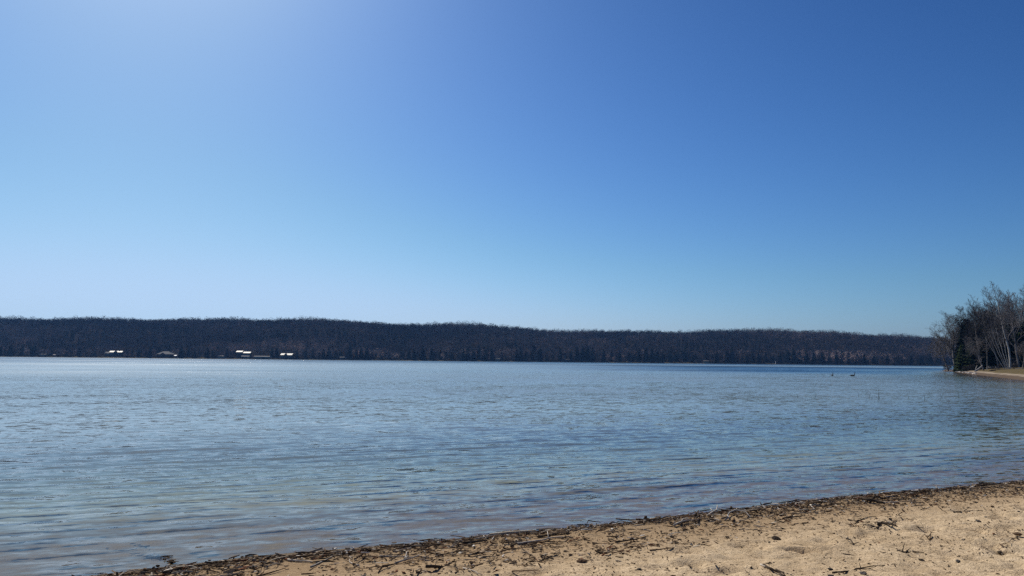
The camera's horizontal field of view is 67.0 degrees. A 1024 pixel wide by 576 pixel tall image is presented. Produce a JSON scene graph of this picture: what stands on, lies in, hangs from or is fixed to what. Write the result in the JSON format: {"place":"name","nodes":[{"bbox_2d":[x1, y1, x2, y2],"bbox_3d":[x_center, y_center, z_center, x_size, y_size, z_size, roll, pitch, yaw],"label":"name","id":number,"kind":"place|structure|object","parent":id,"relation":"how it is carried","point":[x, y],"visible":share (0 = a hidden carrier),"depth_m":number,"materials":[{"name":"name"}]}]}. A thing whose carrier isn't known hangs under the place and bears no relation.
{"place":"outdoors","nodes":[
{"label":"outdoors","id":0,"kind":"place"},
{"bbox_2d":[0,324,953,371],"bbox_3d":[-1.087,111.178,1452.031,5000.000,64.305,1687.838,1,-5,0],"label":"hills","id":1,"kind":"structure","parent":0,"point":[255,353],"depth_m":1142.53,"materials":[{"name":"plant"}]},
{"bbox_2d":[8,344,14,355],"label":"shore conifer","id":2,"kind":"object","parent":1,"relation":"on","point":[10,352],"visible":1,"depth_m":1003.67,"materials":[{"name":"green plant"}]},
{"bbox_2d":[29,345,35,355],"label":"shore conifer","id":3,"kind":"object","parent":1,"relation":"on","point":[32,352],"visible":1,"depth_m":1007.72,"materials":[{"name":"green plant"}]},
{"bbox_2d":[105,350,123,355],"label":"lake house","id":4,"kind":"structure","parent":1,"relation":"on","point":[116,353],"depth_m":1016.85,"materials":[{"name":"metal"}]},
{"bbox_2d":[147,346,152,356],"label":"shore conifer","id":5,"kind":"object","parent":1,"relation":"on","point":[150,353],"visible":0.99,"depth_m":1004.42,"materials":[{"name":"green plant"}]},
{"bbox_2d":[158,351,173,356],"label":"lake house","id":6,"kind":"structure","parent":1,"relation":"on","point":[165,353],"depth_m":995.74,"materials":[{"name":"grey"}]},
{"bbox_2d":[179,346,184,356],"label":"shore conifer","id":7,"kind":"object","parent":1,"relation":"on","point":[181,353],"visible":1,"depth_m":987.37,"materials":[{"name":"green plant"}]},
{"bbox_2d":[236,351,251,356],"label":"lake house","id":8,"kind":"structure","parent":1,"relation":"on","point":[240,353],"depth_m":996.39,"materials":[{"name":"metal"}]},
{"bbox_2d":[254,356,270,358],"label":"dock","id":9,"kind":"object","parent":1,"relation":"on","point":[260,357],"visible":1,"depth_m":979.07,"materials":[{"name":"grey"}]},
{"bbox_2d":[274,347,279,357],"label":"shore conifer","id":10,"kind":"object","parent":1,"relation":"on","point":[276,353],"visible":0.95,"depth_m":1001.62,"materials":[{"name":"green plant"}]},
{"bbox_2d":[280,352,293,357],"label":"lake house","id":11,"kind":"structure","parent":1,"relation":"on","point":[288,355],"depth_m":994.75,"materials":[{"name":"metal"}]},
{"bbox_2d":[326,347,331,357],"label":"shore conifer","id":12,"kind":"object","parent":1,"relation":"on","point":[328,354],"visible":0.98,"depth_m":1009.05,"materials":[{"name":"green plant"}]},
{"bbox_2d":[347,345,353,358],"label":"shore conifer","id":13,"kind":"object","parent":1,"relation":"on","point":[349,355],"visible":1,"depth_m":1005.21,"materials":[{"name":"green plant"}]},
{"bbox_2d":[358,347,363,358],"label":"shore conifer","id":14,"kind":"object","parent":1,"relation":"on","point":[361,354],"visible":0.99,"depth_m":1010.18,"materials":[{"name":"green plant"}]},
{"bbox_2d":[363,347,370,359],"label":"shore conifer","id":15,"kind":"object","parent":1,"relation":"on","point":[366,355],"visible":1,"depth_m":1000.55,"materials":[{"name":"green plant"}]},
{"bbox_2d":[411,349,416,359],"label":"shore conifer","id":16,"kind":"object","parent":1,"relation":"on","point":[414,356],"visible":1,"depth_m":1004.76,"materials":[{"name":"green plant"}]},
{"bbox_2d":[420,346,426,359],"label":"shore conifer","id":17,"kind":"object","parent":1,"relation":"on","point":[423,356],"visible":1,"depth_m":1005.33,"materials":[{"name":"green plant"}]},
{"bbox_2d":[429,347,434,359],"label":"shore conifer","id":18,"kind":"object","parent":1,"relation":"on","point":[431,353],"visible":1,"depth_m":1005.85,"materials":[{"name":"green plant"}]},
{"bbox_2d":[465,346,470,359],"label":"shore conifer","id":19,"kind":"object","parent":1,"relation":"on","point":[468,357],"visible":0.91,"depth_m":1011.76,"materials":[{"name":"green plant"}]},
{"bbox_2d":[0,315,955,365],"bbox_3d":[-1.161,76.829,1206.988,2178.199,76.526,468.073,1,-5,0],"label":"bare forest","id":20,"kind":"object","parent":1,"relation":"on","point":[663,337],"visible":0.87,"depth_m":1157.01,"materials":[{"name":"brown plant"}]},
{"bbox_2d":[476,346,482,359],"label":"shore conifer","id":21,"kind":"object","parent":1,"relation":"on","point":[477,355],"visible":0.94,"depth_m":1020.82,"materials":[{"name":"green plant"}]},
{"bbox_2d":[482,347,488,360],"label":"shore conifer","id":22,"kind":"object","parent":1,"relation":"on","point":[484,355],"visible":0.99,"depth_m":1012.72,"materials":[{"name":"green plant"}]},
{"bbox_2d":[489,347,494,360],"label":"shore conifer","id":23,"kind":"object","parent":1,"relation":"on","point":[491,355],"visible":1,"depth_m":1015.48,"materials":[{"name":"green plant"}]},
{"bbox_2d":[514,350,519,360],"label":"shore conifer","id":24,"kind":"object","parent":1,"relation":"on","point":[517,356],"visible":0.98,"depth_m":1023.19,"materials":[{"name":"green plant"}]},
{"bbox_2d":[519,348,523,359],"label":"shore conifer","id":25,"kind":"object","parent":1,"relation":"on","point":[520,356],"visible":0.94,"depth_m":1032.70,"materials":[{"name":"green plant"}]},
{"bbox_2d":[530,344,536,359],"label":"shore conifer","id":26,"kind":"object","parent":1,"relation":"on","point":[532,354],"visible":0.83,"depth_m":1039.21,"materials":[{"name":"green plant"}]},
{"bbox_2d":[538,347,542,360],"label":"shore conifer","id":27,"kind":"object","parent":1,"relation":"on","point":[540,356],"visible":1,"depth_m":1022.28,"materials":[{"name":"green plant"}]},
{"bbox_2d":[557,348,562,360],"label":"shore conifer","id":28,"kind":"object","parent":1,"relation":"on","point":[560,356],"visible":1,"depth_m":1031.57,"materials":[{"name":"green plant"}]},
{"bbox_2d":[574,347,580,360],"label":"shore conifer","id":29,"kind":"object","parent":1,"relation":"on","point":[577,357],"visible":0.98,"depth_m":1037.48,"materials":[{"name":"green plant"}]},
{"bbox_2d":[579,346,584,360],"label":"shore conifer","id":30,"kind":"object","parent":1,"relation":"on","point":[582,355],"visible":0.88,"depth_m":1047.05,"materials":[{"name":"green plant"}]},
{"bbox_2d":[584,346,590,360],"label":"shore conifer","id":31,"kind":"object","parent":1,"relation":"on","point":[587,357],"visible":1,"depth_m":1034.13,"materials":[{"name":"green plant"}]},
{"bbox_2d":[590,348,595,360],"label":"shore conifer","id":32,"kind":"object","parent":1,"relation":"on","point":[592,355],"visible":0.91,"depth_m":1042.43,"materials":[{"name":"green plant"}]},
{"bbox_2d":[601,350,605,361],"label":"shore conifer","id":33,"kind":"object","parent":1,"relation":"on","point":[603,358],"visible":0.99,"depth_m":1029.36,"materials":[{"name":"green plant"}]},
{"bbox_2d":[636,349,641,361],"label":"shore conifer","id":34,"kind":"object","parent":1,"relation":"on","point":[638,358],"visible":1,"depth_m":1011.33,"materials":[{"name":"green plant"}]},
{"bbox_2d":[643,348,649,361],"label":"shore conifer","id":35,"kind":"object","parent":1,"relation":"on","point":[647,356],"visible":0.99,"depth_m":1012.92,"materials":[{"name":"green plant"}]},
{"bbox_2d":[649,346,654,360],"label":"shore conifer","id":36,"kind":"object","parent":1,"relation":"on","point":[652,351],"visible":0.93,"depth_m":1021.27,"materials":[{"name":"green plant"}]},
{"bbox_2d":[654,349,660,362],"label":"shore conifer","id":37,"kind":"object","parent":1,"relation":"on","point":[657,359],"visible":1,"depth_m":1005.17,"materials":[{"name":"green plant"}]},
{"bbox_2d":[667,351,673,362],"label":"shore conifer","id":38,"kind":"object","parent":1,"relation":"on","point":[669,355],"visible":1,"depth_m":1009.62,"materials":[{"name":"green plant"}]},
{"bbox_2d":[714,351,719,362],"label":"shore conifer","id":39,"kind":"object","parent":1,"relation":"on","point":[716,359],"visible":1,"depth_m":1002.97,"materials":[{"name":"green plant"}]},
{"bbox_2d":[724,349,729,362],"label":"shore conifer","id":40,"kind":"object","parent":1,"relation":"on","point":[726,355],"visible":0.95,"depth_m":1010.37,"materials":[{"name":"green plant"}]},
{"bbox_2d":[728,347,734,362],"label":"shore conifer","id":41,"kind":"object","parent":1,"relation":"on","point":[731,358],"visible":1,"depth_m":1003.99,"materials":[{"name":"green plant"}]},
{"bbox_2d":[756,350,760,362],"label":"shore conifer","id":42,"kind":"object","parent":1,"relation":"on","point":[758,358],"visible":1,"depth_m":1010.59,"materials":[{"name":"green plant"}]},
{"bbox_2d":[778,352,783,363],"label":"shore conifer","id":43,"kind":"object","parent":1,"relation":"on","point":[780,358],"visible":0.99,"depth_m":1012.08,"materials":[{"name":"green plant"}]},
{"bbox_2d":[785,348,791,362],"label":"shore conifer","id":44,"kind":"object","parent":1,"relation":"on","point":[788,354],"visible":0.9,"depth_m":1021.62,"materials":[{"name":"green plant"}]},
{"bbox_2d":[790,349,797,363],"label":"shore conifer","id":45,"kind":"object","parent":1,"relation":"on","point":[793,353],"visible":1,"depth_m":1011.54,"materials":[{"name":"green plant"}]},
{"bbox_2d":[797,350,801,361],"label":"shore conifer","id":46,"kind":"object","parent":1,"relation":"on","point":[800,360],"visible":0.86,"depth_m":1020.83,"materials":[{"name":"green plant"}]},
{"bbox_2d":[804,350,809,363],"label":"shore conifer","id":47,"kind":"object","parent":1,"relation":"on","point":[806,359],"visible":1,"depth_m":1004.01,"materials":[{"name":"green plant"}]},
{"bbox_2d":[810,350,816,362],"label":"shore conifer","id":48,"kind":"object","parent":1,"relation":"on","point":[813,357],"visible":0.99,"depth_m":1006.61,"materials":[{"name":"green plant"}]},
{"bbox_2d":[819,350,825,363],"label":"shore conifer","id":49,"kind":"object","parent":1,"relation":"on","point":[822,360],"visible":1,"depth_m":998.96,"materials":[{"name":"green plant"}]},
{"bbox_2d":[833,352,838,363],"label":"shore conifer","id":50,"kind":"object","parent":1,"relation":"on","point":[836,358],"visible":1,"depth_m":993.73,"materials":[{"name":"green plant"}]},
{"bbox_2d":[839,349,844,362],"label":"shore conifer","id":51,"kind":"object","parent":1,"relation":"on","point":[840,360],"visible":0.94,"depth_m":1002.17,"materials":[{"name":"black plant"}]},
{"bbox_2d":[845,351,851,363],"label":"shore conifer","id":52,"kind":"object","parent":1,"relation":"on","point":[849,360],"visible":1,"depth_m":995.21,"materials":[{"name":"black plant"}]},
{"bbox_2d":[862,353,866,363],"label":"shore conifer","id":53,"kind":"object","parent":1,"relation":"on","point":[864,359],"visible":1,"depth_m":991.78,"materials":[{"name":"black plant"}]},
{"bbox_2d":[0,357,1023,549],"bbox_3d":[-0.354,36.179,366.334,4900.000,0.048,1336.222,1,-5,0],"label":"lake water","id":54,"kind":"structure","parent":0,"point":[50,403],"depth_m":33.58,"materials":[{"name":"blue liquid"}]},
{"bbox_2d":[0,460,1023,575],"bbox_3d":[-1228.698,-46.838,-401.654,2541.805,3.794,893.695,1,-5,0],"label":"shallow water","id":55,"kind":"structure","parent":0,"point":[95,557],"depth_m":8.47,"materials":[{"name":"blue liquid"}]},
{"bbox_2d":[162,563,223,573],"bbox_3d":[-2.959,2.578,7.141,0.542,0.043,0.164,5,-7,-39],"label":"dark log","id":56,"kind":"object","parent":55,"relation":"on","point":[175,569],"visible":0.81,"depth_m":7.11,"materials":[{"name":"brown wood"}]},
{"bbox_2d":[288,559,317,562],"bbox_3d":[-2.001,2.618,7.413,0.324,0.018,0.029,-1,-5,14],"label":"pale stick","id":57,"kind":"object","parent":55,"relation":"on","point":[300,560],"visible":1,"depth_m":7.41,"materials":[{"name":"grey wood"}]},
{"bbox_2d":[379,555,417,556],"bbox_3d":[-1.119,2.653,7.651,0.388,0.015,0.019,1,-5,-1],"label":"long stick","id":58,"kind":"object","parent":55,"relation":"on","point":[394,556],"visible":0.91,"depth_m":7.64,"materials":[{"name":"grey wood"}]},
{"bbox_2d":[394,554,420,563],"bbox_3d":[-1.016,2.628,7.522,0.066,0.030,0.361,-4,-5,33],"label":"driftwood stick","id":59,"kind":"object","parent":55,"relation":"on","point":[406,558],"visible":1,"depth_m":7.49,"materials":[{"name":"grey wood"}]},
{"bbox_2d":[425,563,450,567],"bbox_3d":[-0.607,2.614,7.193,0.428,0.125,0.070,4,-5,-29],"label":"driftwood stick","id":60,"kind":"object","parent":55,"relation":"on","point":[433,566],"visible":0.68,"depth_m":7.12,"materials":[{"name":"brown wood"}]},
{"bbox_2d":[462,540,486,543],"bbox_3d":[-0.393,2.698,8.215,0.283,0.031,0.039,3,-6,-22],"label":"dark branch","id":61,"kind":"object","parent":55,"relation":"on","point":[467,542],"visible":0.99,"depth_m":8.19,"materials":[{"name":"wood"}]},
{"bbox_2d":[512,570,533,571],"bbox_3d":[0.113,2.516,6.871,0.240,0.034,0.069,0,-5,7],"label":"long twig","id":62,"kind":"object","parent":55,"relation":"on","point":[521,570],"visible":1,"depth_m":6.87,"materials":[{"name":"wood"}]},
{"bbox_2d":[517,531,568,544],"bbox_3d":[0.302,2.716,8.441,0.678,0.058,0.194,4,-6,-33],"label":"pale branch","id":63,"kind":"object","parent":55,"relation":"on","point":[519,543],"visible":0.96,"depth_m":8.35,"materials":[{"name":"grey wood"}]},
{"bbox_2d":[71,479,1023,575],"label":"driftwood litter","id":64,"kind":"object","parent":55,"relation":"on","point":[333,552],"visible":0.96,"depth_m":8.29,"materials":[{"name":"brown wood"}]},
{"bbox_2d":[975,483,1001,485],"bbox_3d":[7.689,3.155,12.383,0.514,0.050,0.118,-4,-8,23],"label":"driftwood stick","id":65,"kind":"object","parent":64,"relation":"on","point":[988,484],"visible":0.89,"depth_m":12.41,"materials":[{"name":"wood"}]},
{"bbox_2d":[538,533,570,536],"bbox_3d":[0.469,2.729,8.566,0.398,0.033,0.073,-1,-4,-14],"label":"driftwood stick","id":66,"kind":"object","parent":55,"relation":"on","point":[554,534],"visible":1,"depth_m":8.54,"materials":[{"name":"wood"}]},
{"bbox_2d":[577,559,586,562],"bbox_3d":[0.666,2.595,7.349,0.110,0.041,0.060,-5,4,-4],"label":"beach stone","id":67,"kind":"object","parent":55,"relation":"on","point":[582,561],"visible":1,"depth_m":7.33,"materials":[{"name":"stone"}]},
{"bbox_2d":[615,536,646,542],"bbox_3d":[1.292,2.703,8.326,0.404,0.051,0.065,3,-6,-27],"label":"driftwood stick","id":68,"kind":"object","parent":55,"relation":"on","point":[630,539],"visible":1,"depth_m":8.30,"materials":[{"name":"wood"}]},
{"bbox_2d":[673,518,698,525],"bbox_3d":[2.068,2.802,9.298,0.482,0.051,0.090,5,-7,-41],"label":"driftwood stick","id":69,"kind":"object","parent":55,"relation":"on","point":[681,521],"visible":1,"depth_m":9.29,"materials":[{"name":"grey wood"}]},
{"bbox_2d":[694,510,698,523],"bbox_3d":[2.317,2.866,9.723,0.075,0.091,1.007,-1,-5,13],"label":"dark branch","id":70,"kind":"object","parent":55,"relation":"on","point":[697,513],"visible":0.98,"depth_m":9.72,"materials":[{"name":"wood"}]},
{"bbox_2d":[724,509,749,519],"bbox_3d":[2.865,2.864,9.738,0.281,0.049,0.582,-2,-6,27],"label":"arched branch","id":71,"kind":"object","parent":55,"relation":"on","point":[732,511],"visible":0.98,"depth_m":9.82,"materials":[{"name":"grey wood"}]},
{"bbox_2d":[763,563,785,575],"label":"bark stick","id":72,"kind":"object","parent":55,"relation":"on","point":[774,570],"visible":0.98,"depth_m":6.73,"materials":[{"name":"brown wood"}]},
{"bbox_2d":[832,563,884,572],"bbox_3d":[3.074,2.482,6.822,0.631,0.056,0.200,5,-7,-38],"label":"long twig","id":73,"kind":"object","parent":55,"relation":"on","point":[857,568],"visible":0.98,"depth_m":6.91,"materials":[{"name":"wood"}]},
{"bbox_2d":[860,495,884,503],"bbox_3d":[5.129,2.975,10.870,0.323,0.073,0.418,1,-5,0],"label":"dark branch","id":74,"kind":"object","parent":55,"relation":"on","point":[870,500],"visible":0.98,"depth_m":10.84,"materials":[{"name":"wood"}]},
{"bbox_2d":[877,521,897,526],"bbox_3d":[4.388,2.749,9.011,0.194,0.064,0.367,2,-6,-19],"label":"gnarled root","id":75,"kind":"object","parent":55,"relation":"on","point":[879,523],"visible":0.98,"depth_m":9.01,"materials":[{"name":"wood"}]},
{"bbox_2d":[0,0,1023,337],"label":"sky","id":76,"kind":"structure","parent":0,"point":[850,166],"materials":[{"name":"blue"}]},
{"bbox_2d":[933,367,1023,380],"bbox_3d":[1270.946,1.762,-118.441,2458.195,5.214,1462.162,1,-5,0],"label":"headland","id":77,"kind":"structure","parent":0,"point":[1014,373],"depth_m":148.84,"materials":[{"name":"beige sand"}]},
{"bbox_2d":[925,334,950,370],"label":"bare tree","id":78,"kind":"object","parent":77,"relation":"on","point":[936,351],"visible":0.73,"depth_m":226.64,"materials":[{"name":"grey plant"}]},
{"bbox_2d":[925,312,960,363],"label":"bare tree","id":79,"kind":"object","parent":77,"relation":"on","point":[950,345],"visible":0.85,"depth_m":217.01,"materials":[{"name":"grey plant"}]},
{"bbox_2d":[953,344,966,371],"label":"conifer tree","id":80,"kind":"object","parent":77,"relation":"on","point":[960,359],"visible":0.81,"depth_m":205.74,"materials":[{"name":"green plant"}]},
{"bbox_2d":[948,305,978,340],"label":"bare tree","id":81,"kind":"object","parent":77,"relation":"on","point":[958,321],"visible":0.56,"depth_m":216.65,"materials":[{"name":"grey plant"}]},
{"bbox_2d":[953,318,975,366],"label":"conifer tree","id":82,"kind":"object","parent":77,"relation":"on","point":[962,335],"visible":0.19,"depth_m":212.35,"materials":[{"name":"green plant"}]},
{"bbox_2d":[961,343,985,371],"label":"conifer tree","id":83,"kind":"object","parent":77,"relation":"on","point":[969,360],"visible":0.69,"depth_m":203.23,"materials":[{"name":"green plant"}]},
{"bbox_2d":[959,304,989,357],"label":"bare tree","id":84,"kind":"object","parent":77,"relation":"on","point":[969,321],"visible":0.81,"depth_m":206.08,"materials":[{"name":"grey plant"}]},
{"bbox_2d":[961,335,987,369],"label":"bare tree","id":85,"kind":"object","parent":77,"relation":"on","point":[972,347],"visible":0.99,"depth_m":187.58,"materials":[{"name":"grey plant"}]},
{"bbox_2d":[962,301,1002,367],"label":"bare tree","id":86,"kind":"object","parent":77,"relation":"on","point":[987,330],"visible":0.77,"depth_m":204.77,"materials":[{"name":"grey plant"}]},
{"bbox_2d":[975,339,993,368],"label":"conifer tree","id":87,"kind":"object","parent":77,"relation":"on","point":[983,352],"visible":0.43,"depth_m":206.84,"materials":[{"name":"green plant"}]},
{"bbox_2d":[965,281,1021,367],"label":"birch tree","id":88,"kind":"object","parent":77,"relation":"on","point":[1000,310],"visible":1,"depth_m":187.38,"materials":[{"name":"grey plant"}]},
{"bbox_2d":[982,331,1004,368],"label":"birch tree","id":89,"kind":"object","parent":77,"relation":"on","point":[991,348],"visible":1,"depth_m":182.93,"materials":[{"name":"grey plant"}]},
{"bbox_2d":[978,302,1010,343],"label":"bare tree","id":90,"kind":"object","parent":77,"relation":"on","point":[993,326],"visible":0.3,"depth_m":208.71,"materials":[{"name":"grey plant"}]},
{"bbox_2d":[985,338,1005,368],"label":"conifer tree","id":91,"kind":"object","parent":77,"relation":"on","point":[991,356],"visible":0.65,"depth_m":205.66,"materials":[{"name":"green plant"}]},
{"bbox_2d":[985,326,1005,367],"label":"birch tree","id":92,"kind":"object","parent":77,"relation":"on","point":[994,344],"visible":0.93,"depth_m":184.17,"materials":[{"name":"grey plant"}]},
{"bbox_2d":[987,321,1007,368],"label":"birch tree","id":93,"kind":"object","parent":77,"relation":"on","point":[995,342],"visible":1,"depth_m":183.31,"materials":[{"name":"grey plant"}]},
{"bbox_2d":[994,321,1008,368],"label":"birch tree","id":94,"kind":"object","parent":77,"relation":"on","point":[1001,346],"visible":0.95,"depth_m":184.73,"materials":[{"name":"grey plant"}]},
{"bbox_2d":[997,329,1009,368],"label":"birch tree","id":95,"kind":"object","parent":77,"relation":"on","point":[1004,343],"visible":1,"depth_m":183.21,"materials":[{"name":"grey plant"}]},
{"bbox_2d":[999,335,1013,367],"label":"conifer tree","id":96,"kind":"object","parent":77,"relation":"on","point":[1004,349],"visible":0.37,"depth_m":205.94,"materials":[{"name":"green plant"}]},
{"bbox_2d":[992,289,1023,367],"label":"bare tree","id":97,"kind":"object","parent":77,"relation":"on","point":[1014,334],"visible":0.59,"depth_m":200.95,"materials":[{"name":"grey plant"}]},
{"bbox_2d":[996,286,1023,331],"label":"bare tree","id":98,"kind":"object","parent":77,"relation":"on","point":[1022,291],"visible":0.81,"depth_m":189.65,"materials":[{"name":"grey plant"}]},
{"bbox_2d":[999,293,1023,324],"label":"bare tree","id":99,"kind":"object","parent":77,"relation":"on","point":[1011,301],"visible":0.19,"depth_m":238.53,"materials":[{"name":"grey plant"}]},
{"bbox_2d":[1005,321,1019,340],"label":"conifer tree","id":100,"kind":"object","parent":77,"relation":"on","point":[1008,331],"visible":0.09,"depth_m":213.15,"materials":[{"name":"plant"}]},
{"bbox_2d":[1005,332,1023,366],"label":"conifer tree","id":101,"kind":"object","parent":77,"relation":"on","point":[1017,337],"visible":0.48,"depth_m":204.32,"materials":[{"name":"green plant"}]},
{"bbox_2d":[1011,301,1023,327],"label":"bare tree","id":102,"kind":"object","parent":77,"relation":"on","point":[1018,313],"visible":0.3,"depth_m":232.38,"materials":[{"name":"grey plant"}]},
{"bbox_2d":[1012,341,1023,367],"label":"bare tree","id":103,"kind":"object","parent":77,"relation":"on","point":[1022,347],"visible":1,"depth_m":170.55,"materials":[{"name":"grey plant"}]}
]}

